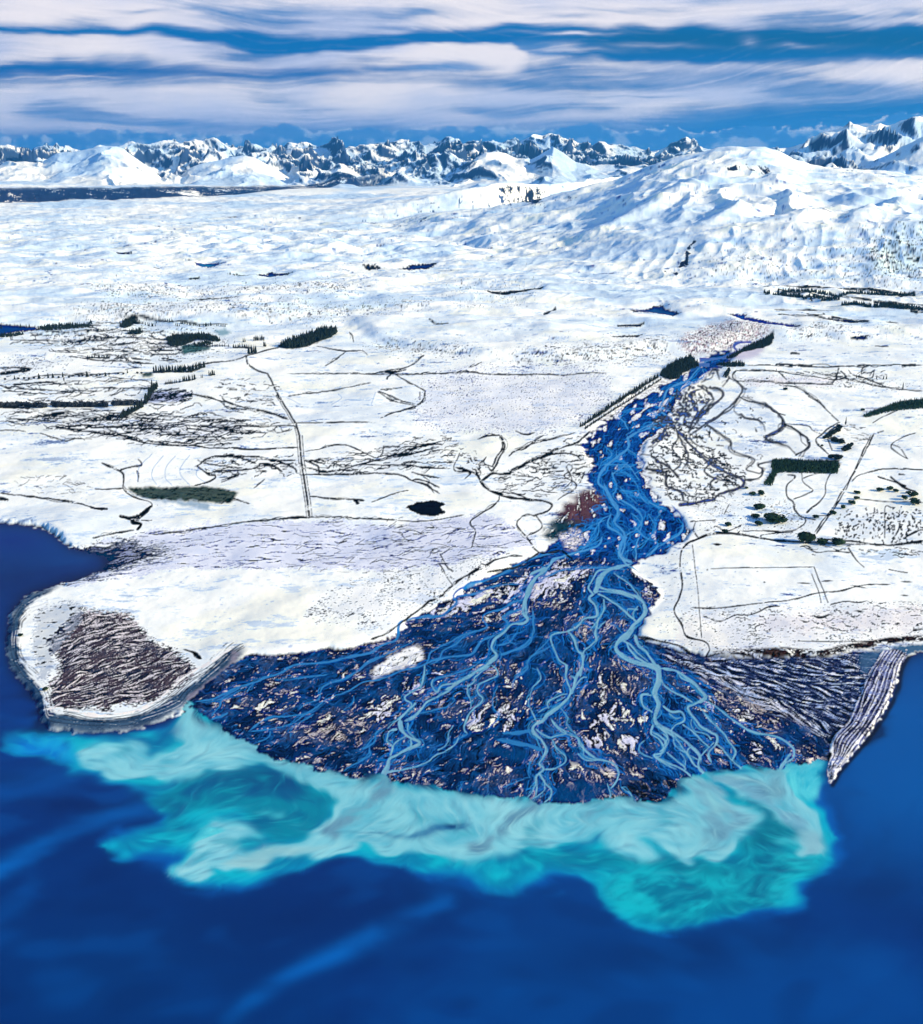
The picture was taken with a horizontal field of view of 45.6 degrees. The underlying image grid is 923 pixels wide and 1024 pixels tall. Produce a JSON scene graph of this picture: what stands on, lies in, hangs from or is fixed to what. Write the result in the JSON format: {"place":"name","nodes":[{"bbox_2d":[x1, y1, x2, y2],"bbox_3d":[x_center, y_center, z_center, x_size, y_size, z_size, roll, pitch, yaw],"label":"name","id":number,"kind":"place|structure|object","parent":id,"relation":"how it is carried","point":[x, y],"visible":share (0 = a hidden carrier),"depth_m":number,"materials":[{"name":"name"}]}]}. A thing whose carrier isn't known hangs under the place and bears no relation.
{"place":"outdoors","nodes":[
{"label":"outdoors","id":0,"kind":"place"},
{"bbox_2d":[0,322,36,333],"bbox_3d":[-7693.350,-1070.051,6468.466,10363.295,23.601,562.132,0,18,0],"label":"pond","id":1,"kind":"structure","parent":0,"point":[6,328],"depth_m":6591.16,"materials":[{"name":"liquid"}]},
{"bbox_2d":[129,344,237,502],"bbox_3d":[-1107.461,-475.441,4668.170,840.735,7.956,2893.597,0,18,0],"label":"winter crop field","id":2,"kind":"structure","parent":0,"point":[204,494],"depth_m":3395.70,"materials":[{"name":"green plant"}]},
{"bbox_2d":[195,262,221,267],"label":"pond","id":3,"kind":"structure","parent":0,"point":[208,265],"depth_m":10250.02,"materials":[{"name":"liquid"}]},
{"bbox_2d":[196,296,237,299],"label":"pond","id":4,"kind":"structure","parent":0,"point":[219,298],"depth_m":7788.93,"materials":[{"name":"liquid"}]},
{"bbox_2d":[227,271,292,276],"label":"pond","id":5,"kind":"structure","parent":0,"point":[271,274],"depth_m":9330.62,"materials":[{"name":"liquid"}]},
{"bbox_2d":[0,133,710,197],"bbox_3d":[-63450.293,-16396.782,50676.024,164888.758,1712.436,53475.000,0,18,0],"label":"mountain range","id":6,"kind":"structure","parent":0,"point":[216,167],"depth_m":32391.93,"materials":[{"name":"white snow"}]},
{"bbox_2d":[363,263,380,270],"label":"pond","id":7,"kind":"structure","parent":0,"point":[368,267],"depth_m":9871.98,"materials":[{"name":"liquid"}]},
{"bbox_2d":[402,263,435,270],"bbox_3d":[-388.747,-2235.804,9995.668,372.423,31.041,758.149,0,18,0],"label":"pond","id":8,"kind":"structure","parent":0,"point":[419,266],"depth_m":9988.52,"materials":[{"name":"liquid"}]},
{"bbox_2d":[0,186,922,779],"bbox_3d":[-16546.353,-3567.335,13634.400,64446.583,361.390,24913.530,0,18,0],"label":"snowy plain","id":9,"kind":"structure","parent":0,"point":[400,390],"depth_m":4001.05,"materials":[{"name":"white snow"}]},
{"bbox_2d":[37,401,43,407],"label":"frosted tree","id":10,"kind":"object","parent":9,"relation":"on","point":[39,403],"visible":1,"depth_m":4505.47,"materials":[{"name":"green plant"}]},
{"bbox_2d":[0,319,92,336],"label":"pine wood","id":11,"kind":"object","parent":9,"relation":"on","point":[47,327],"visible":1,"depth_m":6519.58,"materials":[{"name":"green plant"}]},
{"bbox_2d":[119,318,142,334],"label":"pine wood","id":12,"kind":"object","parent":9,"relation":"on","point":[128,322],"visible":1,"depth_m":6587.43,"materials":[{"name":"green plant"}]},
{"bbox_2d":[166,331,219,346],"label":"pine wood","id":13,"kind":"object","parent":9,"relation":"on","point":[182,339],"visible":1,"depth_m":6190.50,"materials":[{"name":"green plant"}]},
{"bbox_2d":[279,325,337,347],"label":"pine wood","id":14,"kind":"object","parent":9,"relation":"on","point":[324,332],"visible":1,"depth_m":6139.92,"materials":[{"name":"green plant"}]},
{"bbox_2d":[660,353,698,378],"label":"pine wood","id":15,"kind":"object","parent":9,"relation":"on","point":[676,368],"visible":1,"depth_m":5331.19,"materials":[{"name":"green plant"}]},
{"bbox_2d":[716,333,773,377],"bbox_3d":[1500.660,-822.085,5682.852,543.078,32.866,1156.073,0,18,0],"label":"pine wood","id":16,"kind":"object","parent":9,"relation":"on","point":[759,343],"visible":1,"depth_m":5802.87,"materials":[{"name":"green plant"}]},
{"bbox_2d":[751,513,759,517],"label":"bush","id":17,"kind":"object","parent":9,"relation":"on","point":[754,515],"visible":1,"depth_m":3162.72,"materials":[{"name":"green plant"}]},
{"bbox_2d":[754,520,762,525],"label":"bush","id":18,"kind":"object","parent":9,"relation":"on","point":[758,523],"visible":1,"depth_m":3092.57,"materials":[{"name":"green plant"}]},
{"bbox_2d":[753,503,765,509],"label":"bush","id":19,"kind":"object","parent":9,"relation":"on","point":[758,506],"visible":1,"depth_m":3225.53,"materials":[{"name":"green plant"}]},
{"bbox_2d":[757,490,764,494],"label":"bush","id":20,"kind":"object","parent":9,"relation":"on","point":[760,492],"visible":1,"depth_m":3348.96,"materials":[{"name":"green plant"}]},
{"bbox_2d":[764,512,787,522],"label":"bush","id":21,"kind":"object","parent":9,"relation":"on","point":[773,517],"visible":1,"depth_m":3114.97,"materials":[{"name":"green plant"}]},
{"bbox_2d":[763,457,839,485],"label":"pine plantation","id":22,"kind":"object","parent":9,"relation":"on","point":[781,465],"visible":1,"depth_m":3658.00,"materials":[{"name":"green plant"}]},
{"bbox_2d":[797,531,816,543],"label":"bush","id":23,"kind":"object","parent":9,"relation":"on","point":[803,536],"visible":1,"depth_m":2937.78,"materials":[{"name":"green plant"}]},
{"bbox_2d":[816,537,827,544],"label":"bush","id":24,"kind":"object","parent":9,"relation":"on","point":[819,540],"visible":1,"depth_m":2941.50,"materials":[{"name":"green plant"}]},
{"bbox_2d":[830,537,845,544],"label":"bush","id":25,"kind":"object","parent":9,"relation":"on","point":[837,541],"visible":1,"depth_m":2928.57,"materials":[{"name":"green plant"}]},
{"bbox_2d":[764,287,915,296],"bbox_3d":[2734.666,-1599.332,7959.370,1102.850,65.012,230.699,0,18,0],"label":"shelterbelt","id":26,"kind":"object","parent":9,"relation":"on","point":[885,293],"visible":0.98,"depth_m":7953.79,"materials":[{"name":"plant"}]},
{"bbox_2d":[777,291,922,309],"bbox_3d":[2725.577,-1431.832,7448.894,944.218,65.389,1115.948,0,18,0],"label":"shelterbelt","id":27,"kind":"object","parent":9,"relation":"on","point":[891,304],"visible":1,"depth_m":7351.60,"materials":[{"name":"plant"}]},
{"bbox_2d":[863,397,922,416],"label":"pine plantation","id":28,"kind":"object","parent":9,"relation":"on","point":[895,405],"visible":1,"depth_m":4505.80,"materials":[{"name":"green plant"}]},
{"bbox_2d":[908,491,918,495],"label":"bush","id":29,"kind":"object","parent":9,"relation":"on","point":[914,493],"visible":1,"depth_m":3338.28,"materials":[{"name":"green plant"}]},
{"bbox_2d":[909,497,920,504],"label":"bush","id":30,"kind":"object","parent":9,"relation":"on","point":[914,500],"visible":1,"depth_m":3271.82,"materials":[{"name":"green plant"}]},
{"bbox_2d":[0,522,922,1023],"bbox_3d":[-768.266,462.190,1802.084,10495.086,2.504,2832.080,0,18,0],"label":"lake","id":31,"kind":"structure","parent":0,"point":[192,866],"depth_m":1571.52,"materials":[{"name":"liquid"}]},
{"bbox_2d":[0,0,922,150],"bbox_3d":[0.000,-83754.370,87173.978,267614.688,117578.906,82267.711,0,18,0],"label":"sky","id":32,"kind":"structure","parent":0,"point":[652,75],"depth_m":136229.78,"materials":[{"name":"blue"}]},
{"bbox_2d":[197,341,810,802],"bbox_3d":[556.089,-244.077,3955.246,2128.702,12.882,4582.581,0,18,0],"label":"river","id":33,"kind":"structure","parent":0,"point":[653,665],"depth_m":2321.91,"materials":[{"name":"liquid"}]},
{"bbox_2d":[492,287,542,294],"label":"pond","id":34,"kind":"structure","parent":0,"point":[516,291],"depth_m":8098.07,"materials":[{"name":"liquid"}]},
{"bbox_2d":[190,263,866,515],"bbox_3d":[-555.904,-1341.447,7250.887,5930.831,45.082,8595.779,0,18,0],"label":"pond","id":35,"kind":"structure","parent":0,"point":[430,508],"depth_m":3244.61,"materials":[{"name":"liquid"}]},
{"bbox_2d":[181,346,881,804],"bbox_3d":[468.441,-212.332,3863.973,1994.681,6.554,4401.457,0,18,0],"label":"river delta","id":36,"kind":"object","parent":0,"point":[803,706],"visible":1,"depth_m":2144.75,"materials":[{"name":"blue liquid"}]},
{"bbox_2d":[246,356,922,545],"bbox_3d":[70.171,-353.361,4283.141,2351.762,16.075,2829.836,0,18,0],"label":"road","id":37,"kind":"structure","parent":0,"point":[300,446],"depth_m":3395.14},
{"bbox_2d":[610,334,641,337],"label":"pond","id":38,"kind":"structure","parent":0,"point":[622,336],"depth_m":6190.40,"materials":[{"name":"liquid"}]},
{"bbox_2d":[613,321,643,327],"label":"pond","id":39,"kind":"structure","parent":0,"point":[631,325],"depth_m":6626.20,"materials":[{"name":"liquid"}]},
{"bbox_2d":[631,305,680,316],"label":"pond","id":40,"kind":"structure","parent":0,"point":[663,310],"depth_m":7251.35,"materials":[{"name":"liquid"}]},
{"bbox_2d":[441,146,922,291],"bbox_3d":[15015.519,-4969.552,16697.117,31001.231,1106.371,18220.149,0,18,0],"label":"snowy hill","id":41,"kind":"structure","parent":0,"point":[736,217],"depth_m":10752.92,"materials":[{"name":"white snow"}]},
{"bbox_2d":[730,313,800,326],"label":"pond","id":42,"kind":"structure","parent":0,"point":[742,317],"depth_m":6776.75,"materials":[{"name":"liquid"}]},
{"bbox_2d":[770,116,922,175],"bbox_3d":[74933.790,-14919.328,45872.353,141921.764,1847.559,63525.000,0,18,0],"label":"rocky mountain","id":43,"kind":"structure","parent":0,"point":[897,147],"depth_m":21864.16,"materials":[{"name":"white snow"}]},
{"bbox_2d":[835,319,865,322],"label":"pond","id":44,"kind":"structure","parent":0,"point":[850,321],"depth_m":6743.59,"materials":[{"name":"liquid"}]},
{"bbox_2d":[850,334,869,340],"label":"pond","id":45,"kind":"structure","parent":0,"point":[860,337],"depth_m":6201.49,"materials":[{"name":"liquid"}]},
{"bbox_2d":[828,648,906,781],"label":"gravel spit","id":46,"kind":"structure","parent":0,"point":[872,702],"depth_m":2077.74,"materials":[{"name":"grey gravel"}]}
]}

